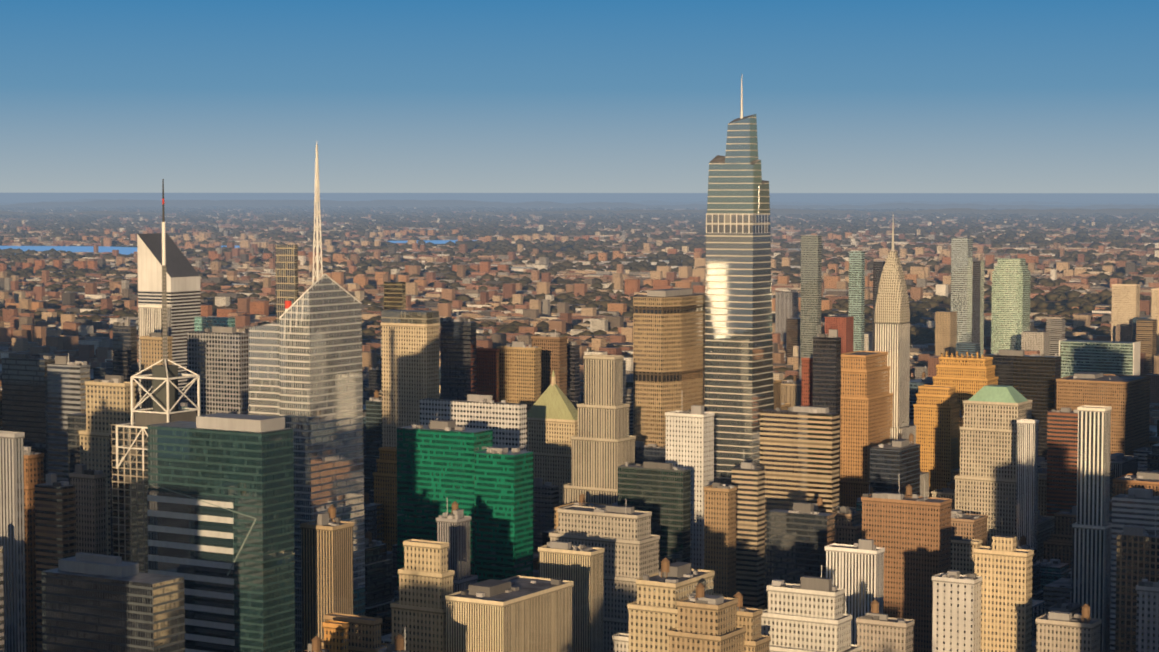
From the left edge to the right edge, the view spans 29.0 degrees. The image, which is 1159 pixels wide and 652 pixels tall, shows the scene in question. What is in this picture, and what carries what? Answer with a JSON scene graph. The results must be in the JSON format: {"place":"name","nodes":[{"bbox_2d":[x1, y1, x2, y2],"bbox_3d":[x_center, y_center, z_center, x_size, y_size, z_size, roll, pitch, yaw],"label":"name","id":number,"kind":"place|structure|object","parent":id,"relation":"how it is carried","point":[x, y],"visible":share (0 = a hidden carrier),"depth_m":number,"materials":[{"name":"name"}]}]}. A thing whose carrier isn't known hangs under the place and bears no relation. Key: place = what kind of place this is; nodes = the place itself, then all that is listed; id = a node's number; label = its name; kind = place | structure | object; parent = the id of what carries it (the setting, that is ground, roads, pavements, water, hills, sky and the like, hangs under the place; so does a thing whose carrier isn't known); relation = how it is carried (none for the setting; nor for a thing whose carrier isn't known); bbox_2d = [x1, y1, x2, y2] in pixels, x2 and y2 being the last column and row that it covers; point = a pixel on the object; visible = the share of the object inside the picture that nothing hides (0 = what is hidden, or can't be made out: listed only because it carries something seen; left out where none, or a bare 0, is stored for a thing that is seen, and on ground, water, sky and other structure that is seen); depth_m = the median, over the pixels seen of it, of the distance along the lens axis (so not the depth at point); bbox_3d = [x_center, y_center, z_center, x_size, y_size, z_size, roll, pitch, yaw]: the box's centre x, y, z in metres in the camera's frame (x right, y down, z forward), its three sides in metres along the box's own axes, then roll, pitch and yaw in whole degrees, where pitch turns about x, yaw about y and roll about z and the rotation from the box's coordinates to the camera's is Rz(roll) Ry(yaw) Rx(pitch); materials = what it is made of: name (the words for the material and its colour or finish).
{"place":"outdoors","nodes":[
{"label":"outdoors","id":0,"kind":"place"},
{"bbox_2d":[0,246,136,254],"bbox_3d":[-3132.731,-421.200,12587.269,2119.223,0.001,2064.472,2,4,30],"label":"river","id":1,"kind":"structure","parent":0,"point":[126,250],"depth_m":13132.66,"materials":[{"name":"blue liquid"}]},
{"bbox_2d":[388,240,475,243],"bbox_3d":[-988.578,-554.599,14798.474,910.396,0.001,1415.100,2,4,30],"label":"bay water","id":2,"kind":"structure","parent":0,"point":[438,241],"depth_m":14945.29,"materials":[{"name":"blue liquid"}]},
{"bbox_2d":[0,364,1156,435],"bbox_3d":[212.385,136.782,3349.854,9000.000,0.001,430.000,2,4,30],"label":"river water","id":3,"kind":"structure","parent":0,"point":[1153,428],"depth_m":3235.96,"materials":[{"name":"blue liquid"}]},
{"bbox_2d":[0,193,1158,425],"bbox_3d":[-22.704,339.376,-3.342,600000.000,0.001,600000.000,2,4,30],"label":"ground","id":4,"kind":"structure","parent":0,"point":[1078,199],"depth_m":113199.68,"materials":[{"name":"grey"}]},
{"bbox_2d":[0,235,1158,651],"bbox_3d":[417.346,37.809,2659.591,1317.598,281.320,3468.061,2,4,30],"label":"high-rise buildings","id":5,"kind":"structure","parent":4,"relation":"on","point":[678,551],"depth_m":1500.31,"materials":[{"name":"beige concrete"}]},
{"bbox_2d":[0,206,1158,423],"bbox_3d":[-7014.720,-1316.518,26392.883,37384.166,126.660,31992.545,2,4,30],"label":"low-rise buildings","id":6,"kind":"structure","parent":4,"relation":"on","point":[22,334],"depth_m":7474.52,"materials":[{"name":"brown brick"}]},
{"bbox_2d":[0,205,1158,380],"bbox_3d":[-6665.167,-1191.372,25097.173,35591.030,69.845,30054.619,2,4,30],"label":"queens tree canopy","id":7,"kind":"object","parent":4,"relation":"on","point":[1038,303],"visible":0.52,"depth_m":14013.64,"materials":[{"name":"green plant"}]},
{"bbox_2d":[0,200,1158,208],"bbox_3d":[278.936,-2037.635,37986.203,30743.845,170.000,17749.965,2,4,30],"label":"hills","id":8,"kind":"structure","parent":4,"relation":"on","point":[183,204],"depth_m":41547.96,"materials":[{"name":"blue plant"}]},
{"bbox_2d":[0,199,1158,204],"bbox_3d":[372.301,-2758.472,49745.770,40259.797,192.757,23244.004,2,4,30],"label":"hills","id":9,"kind":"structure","parent":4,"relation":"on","point":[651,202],"depth_m":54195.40,"materials":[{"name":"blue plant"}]},
{"bbox_2d":[111,76,1140,651],"bbox_3d":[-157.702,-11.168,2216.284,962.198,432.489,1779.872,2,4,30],"label":"skyscrapers","id":10,"kind":"structure","parent":4,"relation":"on","point":[711,348],"depth_m":1804.28,"materials":[{"name":"grey glass"}]},
{"bbox_2d":[0,208,1158,215],"bbox_3d":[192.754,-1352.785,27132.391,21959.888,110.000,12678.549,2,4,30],"label":"hills","id":11,"kind":"structure","parent":0,"point":[1079,211],"depth_m":29524.87,"materials":[{"name":"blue plant"}]},
{"bbox_2d":[0,0,1158,192],"label":"sky","id":12,"kind":"structure","parent":0,"point":[97,96],"materials":[{"name":"blue"}]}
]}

